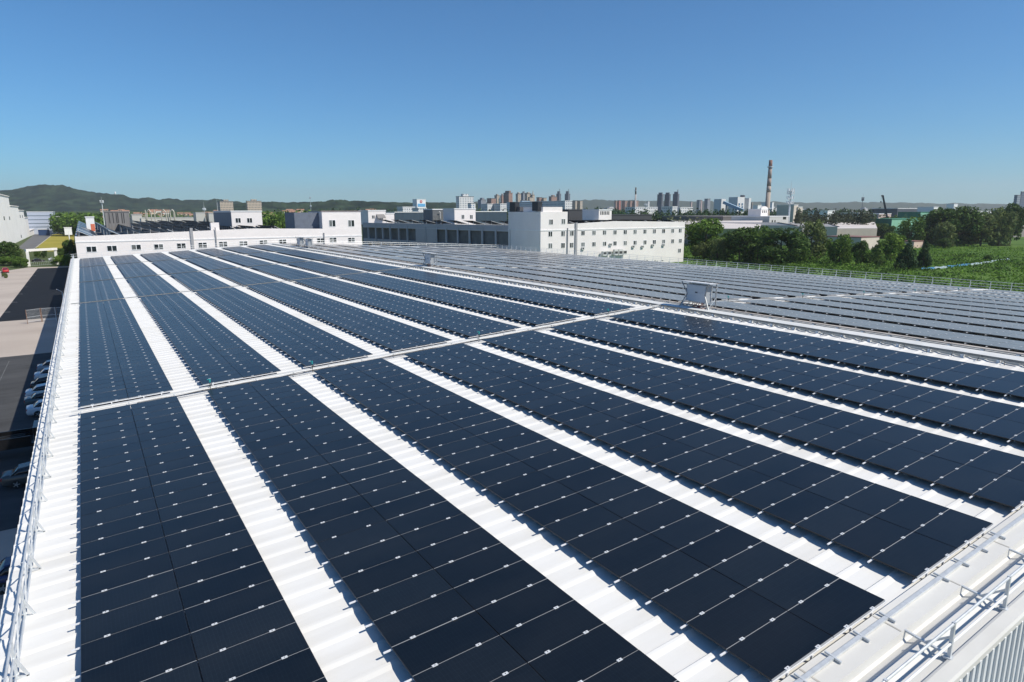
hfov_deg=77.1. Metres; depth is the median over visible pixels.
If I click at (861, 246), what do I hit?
tree
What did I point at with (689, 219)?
shrubbery
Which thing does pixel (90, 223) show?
container
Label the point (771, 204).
block
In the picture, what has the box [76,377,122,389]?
solar module
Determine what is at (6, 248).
tree
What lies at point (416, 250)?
cable tray
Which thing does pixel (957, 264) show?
tarpaulin fence
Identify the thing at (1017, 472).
solar module
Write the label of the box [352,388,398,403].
solar module
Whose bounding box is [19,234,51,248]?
road
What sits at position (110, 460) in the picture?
solar module
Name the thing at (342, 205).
hills
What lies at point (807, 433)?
solar module
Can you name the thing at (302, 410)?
solar module
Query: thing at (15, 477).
parked car
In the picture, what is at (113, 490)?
solar module
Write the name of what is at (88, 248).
window
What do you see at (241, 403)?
solar module
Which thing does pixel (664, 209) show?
block
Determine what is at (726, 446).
solar module
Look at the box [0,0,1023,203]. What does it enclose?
sky
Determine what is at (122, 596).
solar module
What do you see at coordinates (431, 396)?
solar module
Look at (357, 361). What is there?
cable tray
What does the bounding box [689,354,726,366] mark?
solar module
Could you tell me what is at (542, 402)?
solar module
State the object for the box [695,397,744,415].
solar module
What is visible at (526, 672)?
solar module
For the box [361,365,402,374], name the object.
solar module
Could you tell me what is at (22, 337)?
yard
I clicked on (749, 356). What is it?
solar module
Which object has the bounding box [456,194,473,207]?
tower block
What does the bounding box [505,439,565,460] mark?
solar module
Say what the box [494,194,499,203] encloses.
tower block
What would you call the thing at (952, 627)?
roof railing
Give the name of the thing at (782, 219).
workshop
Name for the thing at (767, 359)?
solar module
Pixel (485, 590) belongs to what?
solar module
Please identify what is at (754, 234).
tree
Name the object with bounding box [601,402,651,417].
solar module
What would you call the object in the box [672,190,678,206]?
tower block
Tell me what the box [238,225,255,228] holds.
solar rack
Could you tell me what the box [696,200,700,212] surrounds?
tower block
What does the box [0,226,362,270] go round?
ground
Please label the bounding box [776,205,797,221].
block
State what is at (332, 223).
window
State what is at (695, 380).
solar module
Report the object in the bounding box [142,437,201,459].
solar module
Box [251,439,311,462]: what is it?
solar module
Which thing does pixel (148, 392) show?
solar module
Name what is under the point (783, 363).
solar module
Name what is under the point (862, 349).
solar module
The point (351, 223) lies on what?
window
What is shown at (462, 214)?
stair house
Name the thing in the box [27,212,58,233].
hall
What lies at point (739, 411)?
solar module
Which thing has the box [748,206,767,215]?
arched house
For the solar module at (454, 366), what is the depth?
39.47 m
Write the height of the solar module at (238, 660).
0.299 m
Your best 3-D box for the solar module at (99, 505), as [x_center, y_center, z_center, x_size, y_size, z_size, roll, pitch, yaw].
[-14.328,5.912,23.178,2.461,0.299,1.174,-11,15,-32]
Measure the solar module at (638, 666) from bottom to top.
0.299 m
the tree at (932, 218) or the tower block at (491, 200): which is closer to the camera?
the tree at (932, 218)
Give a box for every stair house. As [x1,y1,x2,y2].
[213,211,262,228]
[358,210,385,224]
[385,213,394,222]
[442,208,475,224]
[582,209,611,219]
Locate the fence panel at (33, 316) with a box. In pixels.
[25,308,41,323]
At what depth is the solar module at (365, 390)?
35.31 m
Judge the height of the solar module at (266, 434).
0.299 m
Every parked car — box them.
[0,461,30,488]
[0,556,11,594]
[1,268,8,272]
[24,390,44,405]
[25,383,45,396]
[26,399,42,416]
[30,375,47,387]
[31,258,44,261]
[34,367,48,379]
[36,360,50,370]
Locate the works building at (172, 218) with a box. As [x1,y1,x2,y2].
[130,217,205,223]
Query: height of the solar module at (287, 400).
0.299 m
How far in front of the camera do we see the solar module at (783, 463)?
23.64 m
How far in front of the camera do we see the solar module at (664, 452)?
25.27 m
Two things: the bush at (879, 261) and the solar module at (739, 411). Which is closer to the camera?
the solar module at (739, 411)
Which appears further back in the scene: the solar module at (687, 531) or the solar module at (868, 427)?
the solar module at (868, 427)
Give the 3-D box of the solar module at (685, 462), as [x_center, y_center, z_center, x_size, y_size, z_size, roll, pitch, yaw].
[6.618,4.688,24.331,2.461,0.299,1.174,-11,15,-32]
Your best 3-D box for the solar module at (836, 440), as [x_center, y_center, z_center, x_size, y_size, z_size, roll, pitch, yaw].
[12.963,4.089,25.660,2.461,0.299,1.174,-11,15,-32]
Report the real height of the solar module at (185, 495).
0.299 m
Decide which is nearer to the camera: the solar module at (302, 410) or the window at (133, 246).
the solar module at (302, 410)
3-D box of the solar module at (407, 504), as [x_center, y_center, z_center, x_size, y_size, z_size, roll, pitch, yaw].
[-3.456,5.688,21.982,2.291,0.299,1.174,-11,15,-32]
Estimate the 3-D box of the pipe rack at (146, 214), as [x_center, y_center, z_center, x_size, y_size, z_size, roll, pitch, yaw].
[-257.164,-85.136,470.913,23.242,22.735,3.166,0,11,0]
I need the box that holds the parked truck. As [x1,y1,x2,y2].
[0,420,38,450]
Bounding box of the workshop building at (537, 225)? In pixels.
[362,201,684,261]
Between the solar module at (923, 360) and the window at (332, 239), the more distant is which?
the window at (332, 239)
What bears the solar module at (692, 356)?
on the factory building at (344, 643)
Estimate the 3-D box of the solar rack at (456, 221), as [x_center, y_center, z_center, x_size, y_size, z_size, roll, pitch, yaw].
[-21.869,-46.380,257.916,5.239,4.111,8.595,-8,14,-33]
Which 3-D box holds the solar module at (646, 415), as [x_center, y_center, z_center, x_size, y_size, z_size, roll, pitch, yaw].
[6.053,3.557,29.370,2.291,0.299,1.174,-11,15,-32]
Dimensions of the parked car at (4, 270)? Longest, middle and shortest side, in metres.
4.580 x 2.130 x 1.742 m
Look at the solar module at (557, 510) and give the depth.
21.10 m
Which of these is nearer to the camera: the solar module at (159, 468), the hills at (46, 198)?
the solar module at (159, 468)
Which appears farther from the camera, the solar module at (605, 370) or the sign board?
the sign board
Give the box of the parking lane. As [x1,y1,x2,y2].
[0,352,51,530]
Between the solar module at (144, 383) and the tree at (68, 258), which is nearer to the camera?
the solar module at (144, 383)
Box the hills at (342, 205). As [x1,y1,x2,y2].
[202,199,477,210]
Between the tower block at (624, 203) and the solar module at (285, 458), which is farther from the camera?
the tower block at (624, 203)
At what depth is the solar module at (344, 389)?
36.23 m
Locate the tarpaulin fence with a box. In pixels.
[921,258,1009,268]
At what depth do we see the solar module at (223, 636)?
15.86 m
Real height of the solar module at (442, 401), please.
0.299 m
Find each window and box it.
[86,246,96,251]
[107,245,116,251]
[131,244,141,249]
[154,244,163,249]
[176,243,185,248]
[198,242,206,247]
[219,241,227,246]
[239,241,247,245]
[259,240,267,243]
[279,239,286,243]
[329,220,335,226]
[329,237,336,241]
[348,220,354,226]
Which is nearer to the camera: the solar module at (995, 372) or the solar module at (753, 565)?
the solar module at (753, 565)
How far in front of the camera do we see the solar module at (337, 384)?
37.20 m
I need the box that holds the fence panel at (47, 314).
[40,307,56,321]
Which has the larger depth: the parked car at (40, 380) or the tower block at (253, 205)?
the tower block at (253, 205)
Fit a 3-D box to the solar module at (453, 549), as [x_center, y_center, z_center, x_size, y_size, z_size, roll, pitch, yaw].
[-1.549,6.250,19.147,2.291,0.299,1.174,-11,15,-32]
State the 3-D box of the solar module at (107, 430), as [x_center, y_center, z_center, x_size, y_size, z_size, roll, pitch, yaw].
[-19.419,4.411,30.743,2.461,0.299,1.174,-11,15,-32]
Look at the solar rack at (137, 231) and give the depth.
180.47 m
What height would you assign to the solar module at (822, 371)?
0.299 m
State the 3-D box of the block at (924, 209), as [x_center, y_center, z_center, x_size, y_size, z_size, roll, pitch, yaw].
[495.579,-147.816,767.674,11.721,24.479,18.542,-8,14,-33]
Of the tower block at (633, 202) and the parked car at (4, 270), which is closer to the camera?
the parked car at (4, 270)
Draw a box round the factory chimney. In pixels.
[765,160,772,215]
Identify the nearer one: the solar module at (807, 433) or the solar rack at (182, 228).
the solar module at (807, 433)
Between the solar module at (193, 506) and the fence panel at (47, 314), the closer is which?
the solar module at (193, 506)
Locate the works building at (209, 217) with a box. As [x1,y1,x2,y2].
[206,213,213,222]
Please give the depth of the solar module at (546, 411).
30.94 m
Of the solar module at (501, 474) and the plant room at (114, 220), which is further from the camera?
the plant room at (114, 220)
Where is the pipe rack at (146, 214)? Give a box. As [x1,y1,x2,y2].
[145,209,175,222]
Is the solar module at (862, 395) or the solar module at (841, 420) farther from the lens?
the solar module at (862, 395)
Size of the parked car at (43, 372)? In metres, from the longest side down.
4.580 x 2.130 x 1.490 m
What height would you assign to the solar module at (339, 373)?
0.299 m
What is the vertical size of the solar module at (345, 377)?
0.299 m
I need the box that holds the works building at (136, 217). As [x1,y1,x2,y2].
[130,214,142,223]
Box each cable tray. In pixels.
[71,266,418,303]
[71,304,659,413]
[84,256,354,281]
[85,248,303,266]
[274,244,1023,364]
[334,248,512,251]
[402,256,605,258]
[436,265,719,266]
[683,289,992,303]
[794,513,1023,681]
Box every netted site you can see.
[870,218,924,237]
[898,212,928,217]
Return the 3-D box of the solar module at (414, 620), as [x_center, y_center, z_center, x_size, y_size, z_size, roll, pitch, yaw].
[-2.257,7.003,15.998,2.461,0.299,1.174,-11,15,-32]
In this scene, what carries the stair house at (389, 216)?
on the workshop building at (537, 225)
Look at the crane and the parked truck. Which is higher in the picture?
the crane
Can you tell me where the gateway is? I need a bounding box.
[24,248,58,265]
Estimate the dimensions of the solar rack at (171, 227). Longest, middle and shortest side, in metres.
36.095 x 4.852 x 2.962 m
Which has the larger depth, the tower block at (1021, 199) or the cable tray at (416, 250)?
the tower block at (1021, 199)
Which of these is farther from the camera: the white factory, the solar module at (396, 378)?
the white factory
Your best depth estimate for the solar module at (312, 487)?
23.56 m
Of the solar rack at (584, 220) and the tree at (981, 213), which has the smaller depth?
the solar rack at (584, 220)
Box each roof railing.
[2,255,74,681]
[70,239,496,256]
[497,245,1023,290]
[882,548,1023,681]
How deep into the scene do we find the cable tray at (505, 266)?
102.61 m
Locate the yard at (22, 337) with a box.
[0,266,68,614]
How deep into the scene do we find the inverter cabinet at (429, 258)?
98.71 m
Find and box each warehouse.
[677,221,698,243]
[704,221,761,245]
[721,222,797,245]
[789,222,876,240]
[793,224,839,242]
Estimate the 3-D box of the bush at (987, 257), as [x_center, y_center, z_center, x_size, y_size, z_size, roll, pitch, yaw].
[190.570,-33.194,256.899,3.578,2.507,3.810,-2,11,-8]
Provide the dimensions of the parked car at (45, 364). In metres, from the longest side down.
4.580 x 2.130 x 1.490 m
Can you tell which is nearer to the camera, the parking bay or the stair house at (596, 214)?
the parking bay
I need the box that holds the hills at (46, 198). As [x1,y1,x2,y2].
[0,184,241,216]
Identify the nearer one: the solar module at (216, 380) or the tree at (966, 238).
the solar module at (216, 380)
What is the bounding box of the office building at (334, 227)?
[75,211,361,257]
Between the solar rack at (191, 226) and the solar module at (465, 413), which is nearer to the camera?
the solar module at (465, 413)
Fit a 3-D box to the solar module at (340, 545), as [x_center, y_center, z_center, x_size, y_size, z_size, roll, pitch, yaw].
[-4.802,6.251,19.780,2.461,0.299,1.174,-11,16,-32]
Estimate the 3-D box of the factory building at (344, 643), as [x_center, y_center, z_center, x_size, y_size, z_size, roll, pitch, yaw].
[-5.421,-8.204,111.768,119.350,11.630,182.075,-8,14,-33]
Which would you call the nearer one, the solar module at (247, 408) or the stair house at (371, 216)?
the solar module at (247, 408)
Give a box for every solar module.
[70,610,189,679]
[71,570,178,626]
[71,589,182,651]
[72,537,167,583]
[72,552,173,603]
[73,498,156,533]
[73,510,160,548]
[73,523,163,565]
[74,458,145,484]
[74,467,147,495]
[74,476,150,507]
[74,487,153,519]
[75,410,132,427]
[75,416,134,434]
[75,422,135,441]
[75,435,138,457]
[75,442,140,465]
[75,449,143,474]
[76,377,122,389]
[76,381,123,393]
[76,384,125,398]
[76,389,126,403]
[76,393,127,408]
[76,405,130,421]
[76,428,137,448]
[81,634,196,681]
[124,374,165,383]
[125,377,167,388]
[126,381,171,394]
[127,386,172,398]
[130,396,178,409]
[132,401,182,414]
[133,406,185,420]
[135,412,188,429]
[137,418,190,433]
[138,424,193,441]
[140,430,197,448]
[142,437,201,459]
[142,661,201,681]
[144,445,205,465]
[147,453,210,475]
[149,461,216,485]
[152,471,220,498]
[155,480,225,508]
[158,491,233,524]
[161,503,240,538]
[165,515,246,554]
[169,529,253,568]
[174,544,264,587]
[179,561,274,612]
[185,579,285,635]
[191,600,297,662]
[197,370,238,381]
[198,622,308,681]
[199,374,242,386]
[206,383,251,396]
[210,387,256,401]
[214,392,260,406]
[217,396,265,412]
[221,401,271,418]
[226,407,276,424]
[228,648,326,681]
[230,412,283,431]
[235,419,289,438]
[240,425,296,446]
[246,432,303,454]
[249,376,291,386]
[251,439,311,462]
[253,379,297,390]
[257,384,302,395]
[257,447,319,472]
[262,388,308,400]
[264,455,328,482]
[267,393,315,406]
[271,464,337,493]
[273,398,321,411]
[278,403,329,417]
[279,473,348,505]
[284,409,336,424]
[287,484,359,517]
[291,415,344,431]
[296,495,371,531]
[298,421,352,438]
[305,427,361,445]
[306,507,384,547]
[312,434,371,454]
[314,364,353,375]
[314,677,326,681]
[317,520,399,564]
[319,368,360,380]
[321,442,381,463]
[325,372,367,384]
[329,535,414,583]
[330,450,393,472]
[331,376,374,388]
[338,380,381,393]
[339,459,404,483]
[342,551,432,604]
[345,384,389,398]
[350,468,417,494]
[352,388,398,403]
[357,569,452,627]
[360,393,407,409]
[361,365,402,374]
[361,478,431,506]
[368,369,409,379]
[368,398,417,415]
[373,489,446,519]
[373,589,474,653]
[376,372,417,383]
[376,404,426,421]
[384,376,427,387]
[386,409,437,428]
[386,500,462,535]
[392,381,436,392]
[392,611,498,681]
[395,415,449,435]
[400,385,446,397]
[401,513,480,551]
[406,422,461,443]
[409,390,456,403]
[413,635,526,681]
[417,429,474,451]
[417,527,500,568]
[419,395,467,408]
[429,400,477,414]
[429,436,488,460]
[434,543,522,588]
[435,361,475,372]
[440,405,490,421]
[442,444,503,469]
[443,365,483,376]
[451,411,503,428]
[453,368,493,381]
[454,560,546,610]
[456,452,519,479]
[462,372,504,385]
[463,417,517,435]
[471,461,536,490]
[472,376,516,390]
[476,358,515,367]
[476,579,573,634]
[477,424,531,443]
[483,381,527,395]
[486,362,525,371]
[487,471,554,502]
[490,431,548,451]
[492,663,545,681]
[494,385,540,400]
[497,365,536,375]
[500,600,603,662]
[504,481,575,515]
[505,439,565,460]
[507,369,548,380]
[507,390,553,406]
[518,373,560,384]
[519,395,567,412]
[521,447,583,470]
[523,493,597,530]
[528,623,637,681]
[531,377,574,389]
[533,400,582,418]
[539,455,603,480]
[543,382,587,394]
[544,505,621,546]
[547,406,598,425]
[549,354,586,365]
[557,386,601,399]
[557,465,624,492]
[560,358,599,369]
[562,412,615,432]
[567,519,648,563]
[570,391,617,405]
[572,361,611,373]
[577,475,646,504]
[578,418,633,439]
[583,650,677,681]
[584,365,625,377]
[585,396,633,411]
[589,352,625,360]
[592,534,677,582]
[596,425,653,448]
[597,369,639,383]
[600,486,671,518]
[601,355,640,364]
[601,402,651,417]
[612,373,654,386]
[614,433,673,457]
[615,358,653,368]
[617,408,669,424]
[620,550,710,604]
[623,498,698,533]
[626,377,671,391]
[628,362,668,372]
[634,440,695,466]
[635,414,689,431]
[642,382,688,397]
[643,366,684,376]
[650,511,729,549]
[652,569,746,628]
[654,421,710,439]
[656,449,718,477]
[658,370,699,381]
[658,386,706,402]
[673,374,715,385]
[674,351,712,363]
[675,428,732,448]
[676,392,724,408]
[679,458,745,488]
[679,525,761,568]
[687,589,786,655]
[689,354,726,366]
[690,378,735,390]
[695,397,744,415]
[698,435,757,457]
[704,358,744,371]
[705,468,773,500]
[707,383,753,396]
[712,541,798,588]
[714,348,751,357]
[714,403,765,422]
[720,362,761,375]
[722,444,782,467]
[727,388,773,402]
[727,611,832,681]
[731,352,766,361]
[732,479,802,513]
[735,409,787,429]
[738,365,780,378]
[746,355,786,364]
[746,393,795,408]
[747,452,810,477]
[748,559,839,610]
[755,370,798,384]
[758,415,812,436]
[763,359,802,368]
[763,490,836,528]
[767,398,817,414]
[774,462,840,489]
[775,374,818,389]
[781,362,821,373]
[782,422,838,445]
[786,345,822,356]
[788,578,885,639]
[791,404,842,421]
[794,378,839,394]
[796,503,872,544]
[800,366,842,377]
[803,348,839,359]
[805,472,874,502]
[808,429,865,453]
[815,411,867,428]
[816,383,861,400]
[821,351,860,363]
[821,370,864,382]
[825,342,860,350]
[832,517,912,562]
[836,437,896,463]
[838,388,886,405]
[838,483,909,516]
[840,355,879,367]
[841,417,895,436]
[842,375,885,387]
[844,345,879,353]
[860,358,900,371]
[861,348,900,357]
[862,393,911,412]
[865,379,909,392]
[866,446,928,474]
[869,424,924,445]
[872,532,957,582]
[874,495,948,531]
[881,362,922,376]
[883,351,920,361]
[888,399,938,418]
[889,384,935,398]
[898,432,956,454]
[899,455,963,485]
[903,355,942,365]
[904,366,946,380]
[914,389,961,404]
[914,509,993,550]
[915,405,968,425]
[925,359,966,369]
[927,370,971,385]
[930,440,991,464]
[934,465,1002,497]
[941,395,990,410]
[945,411,999,433]
[949,363,990,374]
[952,375,997,390]
[965,449,1023,474]
[970,401,1020,417]
[973,367,1015,378]
[973,476,1023,511]
[976,418,1023,441]
[979,379,1023,396]
[1000,371,1023,383]
[1001,407,1023,422]
[1003,463,1023,480]
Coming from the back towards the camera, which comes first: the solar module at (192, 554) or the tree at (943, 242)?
the tree at (943, 242)
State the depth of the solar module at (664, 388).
33.21 m
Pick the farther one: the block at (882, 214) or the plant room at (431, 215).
the block at (882, 214)
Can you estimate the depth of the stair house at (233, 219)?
236.34 m
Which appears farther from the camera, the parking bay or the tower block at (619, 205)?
the tower block at (619, 205)
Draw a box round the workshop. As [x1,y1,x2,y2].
[731,216,788,223]
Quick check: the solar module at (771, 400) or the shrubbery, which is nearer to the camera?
the solar module at (771, 400)
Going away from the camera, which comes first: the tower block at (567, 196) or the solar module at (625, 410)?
the solar module at (625, 410)
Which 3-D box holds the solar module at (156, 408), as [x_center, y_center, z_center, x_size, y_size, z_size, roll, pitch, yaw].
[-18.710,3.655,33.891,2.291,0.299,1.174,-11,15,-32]
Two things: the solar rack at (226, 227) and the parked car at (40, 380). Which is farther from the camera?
the solar rack at (226, 227)
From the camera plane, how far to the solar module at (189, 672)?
14.37 m
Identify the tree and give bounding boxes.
[0,241,21,256]
[0,256,25,264]
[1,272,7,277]
[11,257,28,266]
[33,248,41,257]
[41,251,46,257]
[50,255,66,265]
[57,248,65,257]
[61,239,76,255]
[64,254,72,264]
[684,217,725,257]
[692,242,708,257]
[707,238,728,260]
[723,227,756,261]
[745,224,770,262]
[755,227,810,264]
[788,235,810,262]
[798,219,827,260]
[825,234,854,262]
[850,240,874,263]
[870,240,885,261]
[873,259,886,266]
[877,223,896,238]
[879,233,906,259]
[893,239,918,269]
[895,216,927,242]
[915,240,932,267]
[920,207,965,243]
[922,228,934,244]
[932,221,957,246]
[936,238,951,248]
[939,205,985,245]
[955,234,981,245]
[961,211,985,242]
[966,214,1001,245]
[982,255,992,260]
[984,206,1018,245]
[1000,203,1023,243]
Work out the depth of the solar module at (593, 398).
32.16 m
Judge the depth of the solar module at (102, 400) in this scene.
35.64 m
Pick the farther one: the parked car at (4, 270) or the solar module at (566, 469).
the parked car at (4, 270)
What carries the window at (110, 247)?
in the office building at (334, 227)
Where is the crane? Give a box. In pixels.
[880,195,887,217]
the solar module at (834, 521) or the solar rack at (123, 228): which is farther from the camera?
the solar rack at (123, 228)
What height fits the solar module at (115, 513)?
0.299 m
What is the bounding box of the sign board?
[64,227,71,236]
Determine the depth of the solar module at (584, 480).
23.25 m
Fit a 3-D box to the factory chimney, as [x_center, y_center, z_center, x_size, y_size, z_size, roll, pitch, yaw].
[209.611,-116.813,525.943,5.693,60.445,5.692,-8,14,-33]
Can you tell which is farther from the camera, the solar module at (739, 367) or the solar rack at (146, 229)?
the solar rack at (146, 229)
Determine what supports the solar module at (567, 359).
on the factory building at (344, 643)
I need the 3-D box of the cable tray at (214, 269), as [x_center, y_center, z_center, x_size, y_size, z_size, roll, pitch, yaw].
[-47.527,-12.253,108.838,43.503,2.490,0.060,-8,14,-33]
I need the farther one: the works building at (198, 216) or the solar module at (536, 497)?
the works building at (198, 216)
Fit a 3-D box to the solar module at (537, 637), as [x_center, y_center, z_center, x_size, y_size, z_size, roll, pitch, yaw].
[0.996,7.004,15.365,2.291,0.299,1.174,-11,15,-32]
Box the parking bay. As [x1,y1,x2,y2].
[0,267,68,321]
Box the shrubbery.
[652,216,713,240]
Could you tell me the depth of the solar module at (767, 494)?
21.47 m
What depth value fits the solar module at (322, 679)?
14.03 m
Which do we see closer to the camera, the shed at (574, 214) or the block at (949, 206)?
the shed at (574, 214)
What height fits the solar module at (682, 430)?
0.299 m
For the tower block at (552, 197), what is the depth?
1505.00 m
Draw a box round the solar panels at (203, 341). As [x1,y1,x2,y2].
[77,243,1023,681]
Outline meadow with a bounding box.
[670,236,1023,291]
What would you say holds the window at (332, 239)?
in the office building at (334, 227)
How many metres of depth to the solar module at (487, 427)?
28.93 m
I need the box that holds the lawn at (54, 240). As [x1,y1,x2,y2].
[36,233,73,250]
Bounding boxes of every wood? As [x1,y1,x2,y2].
[48,211,104,234]
[130,212,299,216]
[262,209,310,228]
[319,207,624,220]
[612,208,747,219]
[770,207,1023,221]
[792,208,876,224]
[856,212,1000,227]
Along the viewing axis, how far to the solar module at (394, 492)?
22.87 m
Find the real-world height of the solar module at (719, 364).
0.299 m
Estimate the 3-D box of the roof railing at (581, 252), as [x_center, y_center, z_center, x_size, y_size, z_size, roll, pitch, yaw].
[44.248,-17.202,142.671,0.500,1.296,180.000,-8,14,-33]
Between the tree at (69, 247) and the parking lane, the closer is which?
the parking lane
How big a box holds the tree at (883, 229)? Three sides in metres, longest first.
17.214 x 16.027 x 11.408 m
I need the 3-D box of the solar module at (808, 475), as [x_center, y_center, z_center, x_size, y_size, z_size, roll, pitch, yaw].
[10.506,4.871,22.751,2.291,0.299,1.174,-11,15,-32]
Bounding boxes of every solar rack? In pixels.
[77,225,94,233]
[77,227,96,235]
[77,229,93,235]
[100,225,119,234]
[122,225,141,233]
[132,220,147,225]
[134,223,151,229]
[134,228,145,232]
[141,224,161,232]
[151,223,171,229]
[151,226,165,232]
[161,224,184,231]
[168,223,184,228]
[174,226,189,231]
[181,224,204,231]
[183,222,200,225]
[196,226,209,230]
[219,226,234,229]
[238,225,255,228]
[258,225,279,228]
[433,220,451,223]
[447,220,466,223]
[463,220,483,224]
[482,221,502,224]
[568,220,606,221]
[569,221,588,222]
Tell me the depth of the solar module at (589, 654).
14.38 m
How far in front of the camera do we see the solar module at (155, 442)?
29.12 m
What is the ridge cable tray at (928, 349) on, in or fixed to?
on the factory building at (344, 643)
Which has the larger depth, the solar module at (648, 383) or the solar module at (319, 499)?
the solar module at (648, 383)
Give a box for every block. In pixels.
[217,200,233,210]
[246,199,261,210]
[397,207,414,211]
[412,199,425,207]
[412,208,426,211]
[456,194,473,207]
[468,203,475,210]
[478,198,485,210]
[481,204,493,210]
[487,198,495,203]
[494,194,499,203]
[494,203,506,210]
[500,194,503,202]
[503,191,512,202]
[507,201,571,211]
[516,192,520,201]
[521,191,524,199]
[525,192,531,199]
[549,195,556,200]
[556,191,560,200]
[565,191,569,200]
[572,200,576,208]
[577,200,582,208]
[617,200,620,209]
[622,200,627,210]
[625,207,657,215]
[632,200,638,206]
[657,193,663,216]
[661,206,677,214]
[664,192,670,205]
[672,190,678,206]
[677,207,692,214]
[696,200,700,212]
[704,199,709,213]
[752,205,761,208]
[761,202,773,211]
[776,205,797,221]
[808,210,834,219]
[872,208,916,216]
[873,213,891,217]
[917,207,937,213]
[946,204,957,208]
[1013,195,1020,209]
[1019,191,1023,207]
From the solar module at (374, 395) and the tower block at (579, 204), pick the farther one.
the tower block at (579, 204)
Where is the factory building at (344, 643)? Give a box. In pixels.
[0,243,1023,681]
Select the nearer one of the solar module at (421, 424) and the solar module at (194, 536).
the solar module at (194, 536)
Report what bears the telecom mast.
on the meadow
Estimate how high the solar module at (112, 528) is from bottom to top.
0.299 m
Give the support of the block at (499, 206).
on the ground at (50, 254)
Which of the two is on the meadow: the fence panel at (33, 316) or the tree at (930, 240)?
the tree at (930, 240)
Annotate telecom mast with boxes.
[786,182,794,223]
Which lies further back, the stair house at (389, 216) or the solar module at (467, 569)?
the stair house at (389, 216)
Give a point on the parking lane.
(17, 379)
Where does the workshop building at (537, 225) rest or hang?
on the ground at (50, 254)
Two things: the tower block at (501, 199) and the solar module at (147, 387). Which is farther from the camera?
the tower block at (501, 199)
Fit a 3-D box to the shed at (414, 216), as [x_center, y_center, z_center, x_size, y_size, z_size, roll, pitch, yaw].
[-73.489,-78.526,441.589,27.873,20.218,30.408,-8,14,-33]
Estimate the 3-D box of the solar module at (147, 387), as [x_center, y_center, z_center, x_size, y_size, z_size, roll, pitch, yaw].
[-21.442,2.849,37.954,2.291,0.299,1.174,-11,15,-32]
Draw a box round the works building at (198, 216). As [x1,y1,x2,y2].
[193,212,205,221]
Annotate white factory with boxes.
[0,194,33,242]
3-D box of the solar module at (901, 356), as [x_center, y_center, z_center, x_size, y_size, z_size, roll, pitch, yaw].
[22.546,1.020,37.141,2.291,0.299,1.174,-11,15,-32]
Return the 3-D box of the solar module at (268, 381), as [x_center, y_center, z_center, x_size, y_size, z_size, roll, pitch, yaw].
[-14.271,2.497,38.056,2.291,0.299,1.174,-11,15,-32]
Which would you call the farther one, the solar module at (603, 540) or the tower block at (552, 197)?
the tower block at (552, 197)
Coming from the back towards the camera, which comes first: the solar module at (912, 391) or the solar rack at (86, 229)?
the solar rack at (86, 229)
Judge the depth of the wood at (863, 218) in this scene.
446.94 m
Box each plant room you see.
[103,211,130,230]
[423,209,442,223]
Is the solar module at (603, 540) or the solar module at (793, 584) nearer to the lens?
the solar module at (793, 584)
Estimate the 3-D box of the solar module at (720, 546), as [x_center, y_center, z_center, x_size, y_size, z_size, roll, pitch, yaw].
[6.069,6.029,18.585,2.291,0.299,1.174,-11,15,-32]
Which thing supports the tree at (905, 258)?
on the meadow
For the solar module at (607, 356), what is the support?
on the factory building at (344, 643)
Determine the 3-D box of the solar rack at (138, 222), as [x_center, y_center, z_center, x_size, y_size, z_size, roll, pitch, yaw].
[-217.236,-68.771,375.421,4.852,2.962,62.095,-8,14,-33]
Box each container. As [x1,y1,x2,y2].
[38,229,49,234]
[85,216,95,231]
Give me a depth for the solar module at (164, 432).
30.07 m
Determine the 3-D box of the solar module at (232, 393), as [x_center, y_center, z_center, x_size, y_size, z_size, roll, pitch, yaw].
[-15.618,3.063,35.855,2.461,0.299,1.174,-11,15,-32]
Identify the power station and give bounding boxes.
[713,195,752,214]
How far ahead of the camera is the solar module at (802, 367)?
35.76 m
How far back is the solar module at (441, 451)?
26.78 m
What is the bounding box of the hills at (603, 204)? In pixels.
[474,199,1007,213]
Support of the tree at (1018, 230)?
on the meadow
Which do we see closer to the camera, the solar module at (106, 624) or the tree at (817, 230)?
the solar module at (106, 624)
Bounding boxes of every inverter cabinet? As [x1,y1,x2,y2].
[296,237,304,246]
[303,237,312,247]
[422,252,436,266]
[679,281,716,309]
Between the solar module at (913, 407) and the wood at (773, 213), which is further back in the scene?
the wood at (773, 213)
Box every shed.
[386,212,423,222]
[475,211,506,222]
[562,209,581,219]
[611,214,651,219]
[662,216,730,220]
[826,235,879,249]
[904,240,922,247]
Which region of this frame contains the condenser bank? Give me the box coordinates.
[601,249,626,255]
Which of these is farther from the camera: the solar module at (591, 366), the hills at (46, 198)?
the hills at (46, 198)
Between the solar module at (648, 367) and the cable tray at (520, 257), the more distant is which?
the cable tray at (520, 257)
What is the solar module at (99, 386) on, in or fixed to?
on the factory building at (344, 643)
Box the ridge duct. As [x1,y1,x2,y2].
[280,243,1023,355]
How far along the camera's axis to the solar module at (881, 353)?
38.04 m
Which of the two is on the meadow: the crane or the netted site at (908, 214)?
the crane
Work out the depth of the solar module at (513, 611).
16.24 m
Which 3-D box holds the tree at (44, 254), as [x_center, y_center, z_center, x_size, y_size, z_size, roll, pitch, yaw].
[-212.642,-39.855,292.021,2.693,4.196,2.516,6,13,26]
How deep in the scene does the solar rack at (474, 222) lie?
249.06 m
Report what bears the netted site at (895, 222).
on the meadow

